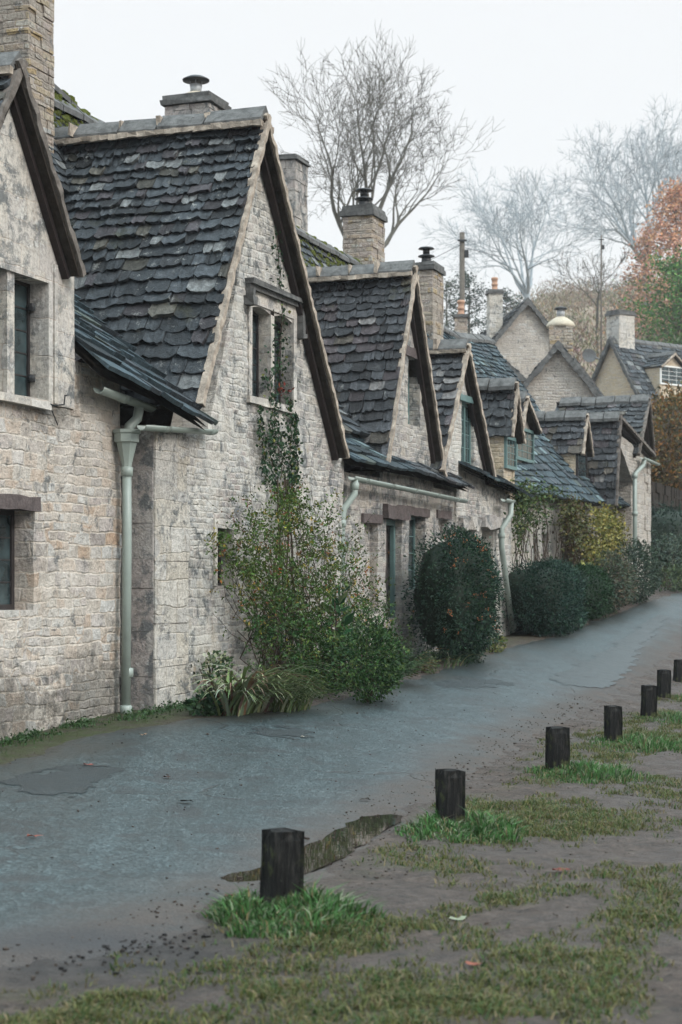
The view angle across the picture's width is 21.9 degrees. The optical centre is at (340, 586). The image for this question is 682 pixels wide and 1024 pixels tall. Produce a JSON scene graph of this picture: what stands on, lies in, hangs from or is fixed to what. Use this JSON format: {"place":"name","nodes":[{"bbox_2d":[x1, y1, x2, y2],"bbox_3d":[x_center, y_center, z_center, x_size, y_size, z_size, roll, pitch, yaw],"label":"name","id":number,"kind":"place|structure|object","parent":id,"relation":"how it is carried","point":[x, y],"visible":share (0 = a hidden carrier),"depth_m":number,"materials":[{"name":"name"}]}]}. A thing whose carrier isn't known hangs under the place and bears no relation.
{"place":"outdoors","nodes":[
{"label":"outdoors","id":0,"kind":"place"},
{"bbox_2d":[0,592,681,968],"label":"road","id":1,"kind":"structure","parent":0,"point":[60,884],"depth_m":13.33,"materials":[{"name":"grey asphalt"}]},
{"bbox_2d":[0,764,124,796],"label":"road patch","id":2,"kind":"object","parent":1,"relation":"on","point":[72,778],"visible":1,"depth_m":13.20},
{"bbox_2d":[182,690,223,716],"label":"leafy plant","id":3,"kind":"object","parent":1,"relation":"on","point":[210,708],"visible":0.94,"depth_m":17.37,"materials":[{"name":"green plant"}]},
{"bbox_2d":[247,724,312,739],"bbox_3d":[-0.519,1.368,16.581,0.644,0.073,0.790,0,0,25],"label":"road patch","id":4,"kind":"object","parent":1,"relation":"on","point":[296,732],"visible":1,"depth_m":16.57,"materials":[{"name":"grey asphalt"}]},
{"bbox_2d":[268,673,351,712],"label":"strap leaf plant","id":5,"kind":"object","parent":1,"relation":"on","point":[287,705],"visible":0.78,"depth_m":18.16,"materials":[{"name":"green plant"}]},
{"bbox_2d":[221,814,403,881],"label":"puddle water","id":6,"kind":"structure","parent":1,"relation":"on","point":[326,850],"depth_m":10.77,"materials":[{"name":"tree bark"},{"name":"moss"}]},
{"bbox_2d":[438,652,477,668],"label":"strap leaf plant","id":7,"kind":"object","parent":1,"relation":"on","point":[453,661],"visible":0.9,"depth_m":24.67,"materials":[{"name":"green plant"}]},
{"bbox_2d":[436,678,513,689],"bbox_3d":[1.680,1.261,22.895,0.655,0.105,2.055,0,0,29],"label":"road patch","id":8,"kind":"object","parent":1,"relation":"on","point":[466,682],"visible":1,"depth_m":22.93,"materials":[{"name":"grey asphalt"}]},
{"bbox_2d":[573,561,617,620],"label":"clipped hedge","id":9,"kind":"object","parent":1,"relation":"on","point":[599,603],"visible":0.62,"depth_m":34.37,"materials":[{"name":"green plant"}]},
{"bbox_2d":[550,614,668,687],"bbox_3d":[4.899,1.006,30.581,0.873,0.854,12.877,0,0,15],"label":"road patch","id":10,"kind":"object","parent":1,"relation":"on","point":[604,669],"visible":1,"depth_m":28.45,"materials":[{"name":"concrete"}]},
{"bbox_2d":[0,578,681,1023],"bbox_3d":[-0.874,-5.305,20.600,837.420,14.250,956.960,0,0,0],"label":"ground","id":11,"kind":"structure","parent":0,"point":[412,890],"depth_m":8.76,"materials":[{"name":"brown soil"}]},
{"bbox_2d":[0,0,161,739],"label":"cottage","id":12,"kind":"structure","parent":11,"relation":"on","point":[67,446],"depth_m":16.38,"materials":[{"name":"stone"}]},
{"bbox_2d":[0,510,14,609],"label":"window","id":13,"kind":"structure","parent":12,"relation":"in","point":[7,517],"depth_m":16.03,"materials":[{"name":"glass"}]},
{"bbox_2d":[14,279,66,424],"bbox_3d":[-2.836,-2.152,16.116,0.278,1.307,0.890,0,0,20],"label":"window","id":14,"kind":"structure","parent":12,"relation":"in","point":[22,305],"depth_m":16.19,"materials":[{"name":"glass"}]},
{"bbox_2d":[0,680,298,754],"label":"weeds","id":15,"kind":"object","parent":11,"relation":"on","point":[21,736],"visible":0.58,"depth_m":16.52,"materials":[{"name":"green plant"}]},
{"bbox_2d":[191,649,236,694],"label":"variegated shrub","id":16,"kind":"object","parent":11,"relation":"on","point":[219,661],"visible":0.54,"depth_m":18.77,"materials":[{"name":"green plant"}]},
{"bbox_2d":[53,75,387,709],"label":"cottage","id":17,"kind":"structure","parent":11,"relation":"on","point":[183,207],"depth_m":19.86,"materials":[{"name":"stone"}]},
{"bbox_2d":[218,529,220,585],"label":"window","id":18,"kind":"structure","parent":17,"relation":"in","point":[219,558],"depth_m":19.68,"materials":[{"name":"glass"}]},
{"bbox_2d":[251,311,258,396],"bbox_3d":[-1.095,-2.704,20.502,0.050,1.053,0.613,0,0,20],"label":"window","id":19,"kind":"structure","parent":17,"relation":"in","point":[255,317],"depth_m":20.74,"materials":[{"name":"glass"}]},
{"bbox_2d":[274,319,280,402],"bbox_3d":[-0.855,-2.704,21.162,0.050,1.053,0.613,0,0,20],"label":"window","id":20,"kind":"structure","parent":17,"relation":"in","point":[276,322],"depth_m":21.39,"materials":[{"name":"glass"}]},
{"bbox_2d":[255,226,303,500],"bbox_3d":[-0.722,-2.647,20.887,0.160,3.321,1.547,0,0,20],"label":"ivy","id":21,"kind":"object","parent":17,"relation":"attached to","point":[272,439],"visible":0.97,"depth_m":20.84,"materials":[{"name":"green plant"}]},
{"bbox_2d":[204,472,415,698],"bbox_3d":[-0.159,0.166,21.499,1.554,3.072,7.013,0,0,14],"label":"climbing rose","id":22,"kind":"object","parent":17,"relation":"attached to","point":[293,625],"visible":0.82,"depth_m":20.27,"materials":[{"name":"green plant"}]},
{"bbox_2d":[188,662,330,715],"bbox_3d":[-0.796,1.028,17.806,1.378,0.539,2.126,0,0,0],"label":"strap leaf plant","id":23,"kind":"object","parent":11,"relation":"on","point":[242,696],"visible":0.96,"depth_m":17.51,"materials":[{"name":"green plant"}]},
{"bbox_2d":[260,827,304,903],"bbox_3d":[-0.287,1.421,8.556,0.163,0.495,0.163,2,-2,-28],"label":"wooden post","id":24,"kind":"object","parent":11,"relation":"on","point":[282,862],"visible":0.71,"depth_m":8.51,"materials":[{"name":"black wood"}]},
{"bbox_2d":[193,872,389,938],"bbox_3d":[-0.212,1.474,8.268,0.996,0.236,1.040,0,0,0],"label":"grass tuft","id":25,"kind":"object","parent":11,"relation":"on","point":[254,913],"visible":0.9,"depth_m":8.14,"materials":[{"name":"green plant"}]},
{"bbox_2d":[1,686,679,1022],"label":"soil clods","id":26,"kind":"object","parent":11,"relation":"on","point":[5,948],"visible":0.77,"depth_m":8.53,"materials":[{"name":"brown soil"}]},
{"bbox_2d":[0,684,681,1023],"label":"grass","id":27,"kind":"structure","parent":11,"relation":"on","point":[495,1002],"depth_m":7.31,"materials":[{"name":"green plant"}]},
{"bbox_2d":[322,583,360,686],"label":"broad leaf plant","id":28,"kind":"object","parent":11,"relation":"on","point":[343,597],"visible":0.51,"depth_m":20.84,"materials":[{"name":"green plant"}]},
{"bbox_2d":[322,616,409,703],"bbox_3d":[0.279,0.830,19.733,0.848,1.024,1.643,0,0,21],"label":"green shrub","id":29,"kind":"object","parent":11,"relation":"on","point":[387,665],"visible":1,"depth_m":19.49,"materials":[{"name":"green plant"}]},
{"bbox_2d":[306,246,474,668],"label":"cottage","id":30,"kind":"structure","parent":11,"relation":"on","point":[377,321],"depth_m":25.75,"materials":[{"name":"grey stone"}]},
{"bbox_2d":[385,520,394,617],"bbox_3d":[0.622,-0.133,25.442,0.180,1.677,0.736,0,0,20],"label":"door","id":31,"kind":"structure","parent":30,"relation":"in","point":[390,523],"depth_m":25.71,"materials":[{"name":"green paint"}]},
{"bbox_2d":[408,372,408,423],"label":"window","id":32,"kind":"structure","parent":30,"relation":"in","point":[408,372],"depth_m":26.56,"materials":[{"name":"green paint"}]},
{"bbox_2d":[408,517,414,588],"bbox_3d":[0.965,-0.509,26.514,0.050,1.117,0.871,0,0,20],"label":"window","id":33,"kind":"structure","parent":30,"relation":"in","point":[411,522],"depth_m":26.80,"materials":[{"name":"grey glass"}]},
{"bbox_2d":[376,636,458,678],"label":"fern","id":34,"kind":"object","parent":11,"relation":"on","point":[410,666],"visible":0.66,"depth_m":21.81,"materials":[{"name":"green plant"}]},
{"bbox_2d":[414,656,440,673],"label":"leafy plant","id":35,"kind":"object","parent":11,"relation":"on","point":[430,667],"visible":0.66,"depth_m":23.59,"materials":[{"name":"green plant"}]},
{"bbox_2d":[348,338,534,635],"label":"cottage","id":36,"kind":"structure","parent":11,"relation":"on","point":[468,457],"depth_m":28.94,"materials":[{"name":"stone"}]},
{"bbox_2d":[461,403,470,464],"bbox_3d":[2.009,-2.509,28.920,0.050,1.024,0.754,0,0,20],"label":"window","id":37,"kind":"structure","parent":36,"relation":"in","point":[466,422],"depth_m":29.01,"materials":[{"name":"green paint"}]},
{"bbox_2d":[394,514,506,663],"bbox_3d":[1.676,0.052,25.724,1.468,2.203,2.457,0,0,26],"label":"berry bush","id":38,"kind":"object","parent":11,"relation":"on","point":[456,585],"visible":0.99,"depth_m":25.11,"materials":[{"name":"green plant"}]},
{"bbox_2d":[435,768,465,825],"bbox_3d":[0.712,1.427,11.454,0.152,0.486,0.154,1,-2,-24],"label":"wooden post","id":39,"kind":"object","parent":11,"relation":"on","point":[450,790],"visible":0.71,"depth_m":11.41,"materials":[{"name":"black wood"}]},
{"bbox_2d":[449,916,465,919],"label":"fallen leaf","id":40,"kind":"object","parent":11,"relation":"on","point":[460,917],"visible":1,"depth_m":8.30,"materials":[{"name":"white plant"}]},
{"bbox_2d":[394,805,528,850],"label":"grass tuft","id":41,"kind":"object","parent":11,"relation":"on","point":[481,824],"visible":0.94,"depth_m":11.07,"materials":[{"name":"green plant"}]},
{"bbox_2d":[458,232,468,313],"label":"utility pole","id":42,"kind":"object","parent":11,"relation":"on","point":[463,253],"visible":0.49,"depth_m":61.92,"materials":[{"name":"brown wood"}]},
{"bbox_2d":[465,243,600,261],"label":"overhead wire","id":43,"kind":"object","parent":42,"relation":"attached to","point":[529,261],"visible":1,"depth_m":77.99,"materials":[{"name":"black metal"}]},
{"bbox_2d":[465,961,482,964],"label":"fallen leaf","id":44,"kind":"object","parent":11,"relation":"on","point":[471,963],"visible":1,"depth_m":7.25,"materials":[{"name":"orange plant"}]},
{"bbox_2d":[453,300,525,382],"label":"stone house","id":45,"kind":"structure","parent":11,"relation":"on","point":[460,318],"depth_m":58.31,"materials":[{"name":"stone"}]},
{"bbox_2d":[484,632,507,652],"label":"leafy plant","id":46,"kind":"object","parent":11,"relation":"on","point":[494,646],"visible":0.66,"depth_m":27.55,"materials":[{"name":"green plant"}]},
{"bbox_2d":[426,326,588,571],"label":"cottage","id":47,"kind":"structure","parent":11,"relation":"on","point":[514,429],"depth_m":33.97,"materials":[{"name":"stone"}]},
{"bbox_2d":[504,437,516,470],"bbox_3d":[3.062,-2.411,31.782,0.050,0.584,0.753,0,0,20],"label":"window","id":48,"kind":"structure","parent":47,"relation":"in","point":[510,444],"depth_m":31.76,"materials":[{"name":"teal glass"}]},
{"bbox_2d":[517,428,533,463],"bbox_3d":[3.676,-2.835,35.224,0.050,0.661,1.405,0,0,20],"label":"window","id":49,"kind":"structure","parent":47,"relation":"in","point":[525,452],"depth_m":35.41,"materials":[{"name":"teal glass"}]},
{"bbox_2d":[502,471,571,629],"bbox_3d":[3.740,-0.666,33.722,0.824,3.091,6.335,0,0,16],"label":"climbing rose","id":50,"kind":"object","parent":47,"relation":"attached to","point":[522,503],"visible":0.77,"depth_m":33.00,"materials":[{"name":"green plant"}]},
{"bbox_2d":[552,491,603,565],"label":"vine","id":51,"kind":"object","parent":47,"relation":"attached to","point":[569,512],"visible":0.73,"depth_m":35.63,"materials":[{"name":"green plant"}]},
{"bbox_2d":[480,277,603,395],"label":"stone house","id":52,"kind":"structure","parent":11,"relation":"on","point":[518,334],"depth_m":66.01,"materials":[{"name":"stone"}]},
{"bbox_2d":[454,331,630,586],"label":"cottage","id":53,"kind":"structure","parent":11,"relation":"on","point":[565,439],"depth_m":38.97,"materials":[{"name":"grey stone"}]},
{"bbox_2d":[576,454,586,477],"bbox_3d":[5.338,-2.578,39.054,0.050,0.788,0.981,0,0,20],"label":"window","id":54,"kind":"structure","parent":53,"relation":"in","point":[581,460],"depth_m":39.04,"materials":[{"name":"glass"}]},
{"bbox_2d":[563,498,631,582],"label":"vine","id":55,"kind":"object","parent":53,"relation":"attached to","point":[607,523],"visible":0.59,"depth_m":37.98,"materials":[{"name":"yellow plant"}]},
{"bbox_2d":[501,553,591,636],"bbox_3d":[3.612,0.165,31.989,1.558,1.555,3.214,0,0,20],"label":"clipped hedge","id":56,"kind":"object","parent":11,"relation":"on","point":[545,597],"visible":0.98,"depth_m":31.08,"materials":[{"name":"green plant"}]},
{"bbox_2d":[545,726,569,769],"bbox_3d":[1.840,1.420,14.949,0.162,0.472,0.164,0,1,-15],"label":"wooden post","id":57,"kind":"object","parent":11,"relation":"on","point":[557,745],"visible":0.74,"depth_m":14.89,"materials":[{"name":"black wood"}]},
{"bbox_2d":[522,306,602,411],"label":"cottage","id":58,"kind":"structure","parent":11,"relation":"on","point":[557,374],"depth_m":49.01,"materials":[{"name":"beige stone"}]},
{"bbox_2d":[569,604,588,631],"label":"leafy plant","id":59,"kind":"object","parent":11,"relation":"on","point":[584,619],"visible":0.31,"depth_m":32.70,"materials":[{"name":"green plant"}]},
{"bbox_2d":[522,754,658,785],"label":"grass tuft","id":60,"kind":"object","parent":11,"relation":"on","point":[590,769],"visible":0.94,"depth_m":14.50,"materials":[{"name":"green plant"}]},
{"bbox_2d":[555,394,655,589],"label":"cottage","id":61,"kind":"structure","parent":11,"relation":"on","point":[635,411],"depth_m":43.23,"materials":[{"name":"stone"}]},
{"bbox_2d":[587,549,639,614],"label":"grey shrub","id":62,"kind":"object","parent":11,"relation":"on","point":[623,596],"visible":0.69,"depth_m":35.95,"materials":[{"name":"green plant"}]},
{"bbox_2d":[604,705,622,741],"bbox_3d":[2.747,1.432,17.747,0.149,0.476,0.147,-2,2,-12],"label":"wooden post","id":63,"kind":"object","parent":11,"relation":"on","point":[613,722],"visible":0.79,"depth_m":17.69,"materials":[{"name":"black wood"}]},
{"bbox_2d":[587,411,659,592],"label":"cottage","id":64,"kind":"structure","parent":11,"relation":"on","point":[612,463],"depth_m":39.89,"materials":[{"name":"beige stone"}]},
{"bbox_2d":[582,309,681,406],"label":"stone house","id":65,"kind":"structure","parent":11,"relation":"on","point":[628,363],"depth_m":74.93,"materials":[{"name":"beige stone"}]},
{"bbox_2d":[660,365,681,385],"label":"window","id":66,"kind":"structure","parent":65,"relation":"in","point":[669,374],"depth_m":74.73,"materials":[{"name":"white paint"}]},
{"bbox_2d":[585,728,681,754],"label":"grass tuft","id":67,"kind":"object","parent":11,"relation":"on","point":[653,742],"visible":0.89,"depth_m":17.21,"materials":[{"name":"green plant"}]},
{"bbox_2d":[609,535,661,603],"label":"grey shrub","id":68,"kind":"object","parent":11,"relation":"on","point":[647,561],"visible":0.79,"depth_m":38.70,"materials":[{"name":"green plant"}]},
{"bbox_2d":[640,685,656,717],"bbox_3d":[3.673,1.421,20.997,0.159,0.507,0.157,1,1,-10],"label":"wooden post","id":69,"kind":"object","parent":11,"relation":"on","point":[648,700],"visible":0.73,"depth_m":20.94,"materials":[{"name":"black wood"}]},
{"bbox_2d":[628,710,681,725],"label":"grass tuft","id":70,"kind":"object","parent":11,"relation":"on","point":[675,717],"visible":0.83,"depth_m":20.61,"materials":[{"name":"green plant"}]},
{"bbox_2d":[644,561,681,591],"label":"leafy plant","id":71,"kind":"object","parent":11,"relation":"on","point":[676,575],"visible":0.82,"depth_m":43.48,"materials":[{"name":"green plant"}]},
{"bbox_2d":[657,669,670,697],"bbox_3d":[4.475,1.401,24.399,0.161,0.516,0.164,1,1,-8],"label":"wooden post","id":72,"kind":"object","parent":11,"relation":"on","point":[663,683],"visible":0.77,"depth_m":24.33,"materials":[{"name":"black wood"}]},
{"bbox_2d":[651,505,679,525],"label":"clipped hedge","id":73,"kind":"object","parent":11,"relation":"on","point":[654,511],"visible":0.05,"depth_m":49.32,"materials":[{"name":"green plant"}]},
{"bbox_2d":[650,379,681,489],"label":"beech hedge","id":74,"kind":"object","parent":11,"relation":"on","point":[667,421],"visible":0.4,"depth_m":57.97,"materials":[{"name":"brown plant"}]},
{"bbox_2d":[650,500,681,575],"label":"green shrub","id":75,"kind":"object","parent":11,"relation":"on","point":[670,521],"visible":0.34,"depth_m":47.93,"materials":[{"name":"green plant"}]},
{"bbox_2d":[650,481,681,510],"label":"garden wall","id":76,"kind":"structure","parent":11,"relation":"on","point":[661,493],"depth_m":54.10,"materials":[{"name":"stone"}]},
{"bbox_2d":[651,529,681,586],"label":"grey shrub","id":77,"kind":"object","parent":11,"relation":"on","point":[676,545],"visible":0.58,"depth_m":45.61,"materials":[{"name":"green plant"}]},
{"bbox_2d":[666,693,681,701],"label":"grass tuft","id":78,"kind":"object","parent":11,"relation":"on","point":[677,696],"visible":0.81,"depth_m":24.25,"materials":[{"name":"green plant"}]},
{"bbox_2d":[673,659,681,681],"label":"wooden post","id":79,"kind":"object","parent":11,"relation":"on","point":[677,672],"visible":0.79,"depth_m":27.73,"materials":[{"name":"black wood"}]},
{"bbox_2d":[53,0,681,333],"label":"sky","id":80,"kind":"structure","parent":0,"point":[543,69],"materials":[{"name":"white"}]},
{"bbox_2d":[533,290,671,377],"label":"hillside","id":81,"kind":"structure","parent":0,"point":[594,324],"depth_m":176.67,"materials":[{"name":"grey plant"}]},
{"bbox_2d":[261,20,501,247],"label":"bare tree","id":82,"kind":"object","parent":81,"relation":"on","point":[363,172],"visible":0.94,"depth_m":110.64,"materials":[{"name":"plant"}]},
{"bbox_2d":[443,277,467,330],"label":"evergreen tree","id":83,"kind":"object","parent":81,"relation":"on","point":[446,301],"visible":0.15,"depth_m":134.90,"materials":[{"name":"green plant"}]},
{"bbox_2d":[444,267,490,333],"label":"evergreen tree","id":84,"kind":"object","parent":81,"relation":"on","point":[469,297],"visible":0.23,"depth_m":129.79,"materials":[{"name":"green plant"}]},
{"bbox_2d":[474,287,524,330],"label":"evergreen tree","id":85,"kind":"object","parent":81,"relation":"on","point":[506,298],"visible":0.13,"depth_m":144.67,"materials":[{"name":"green plant"}]},
{"bbox_2d":[416,156,602,299],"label":"bare tree","id":86,"kind":"object","parent":81,"relation":"on","point":[524,287],"visible":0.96,"depth_m":165.02,"materials":[{"name":"grey plant"}]},
{"bbox_2d":[482,273,681,374],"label":"woodland","id":87,"kind":"object","parent":81,"relation":"on","point":[568,291],"visible":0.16,"depth_m":169.84,"materials":[{"name":"brown plant"}]},
{"bbox_2d":[552,240,641,355],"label":"bare tree","id":88,"kind":"object","parent":81,"relation":"on","point":[596,288],"visible":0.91,"depth_m":139.91,"materials":[{"name":"plant"}]},
{"bbox_2d":[599,235,603,354],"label":"utility pole","id":89,"kind":"object","parent":81,"relation":"on","point":[602,246],"visible":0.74,"depth_m":104.96,"materials":[{"name":"brown wood"}]},
{"bbox_2d":[543,92,681,301],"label":"bare tree","id":90,"kind":"object","parent":81,"relation":"on","point":[654,165],"visible":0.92,"depth_m":174.17,"materials":[{"name":"grey plant"}]},
{"bbox_2d":[602,222,673,340],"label":"larch tree","id":91,"kind":"object","parent":81,"relation":"on","point":[640,242],"visible":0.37,"depth_m":139.75,"materials":[{"name":"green plant"}]},
{"bbox_2d":[602,174,681,339],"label":"larch tree","id":92,"kind":"object","parent":81,"relation":"on","point":[675,207],"visible":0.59,"depth_m":134.83,"materials":[{"name":"orange plant"}]},
{"bbox_2d":[612,244,681,344],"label":"evergreen tree","id":93,"kind":"object","parent":81,"relation":"on","point":[677,288],"visible":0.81,"depth_m":114.70,"materials":[{"name":"green plant"}]}
]}

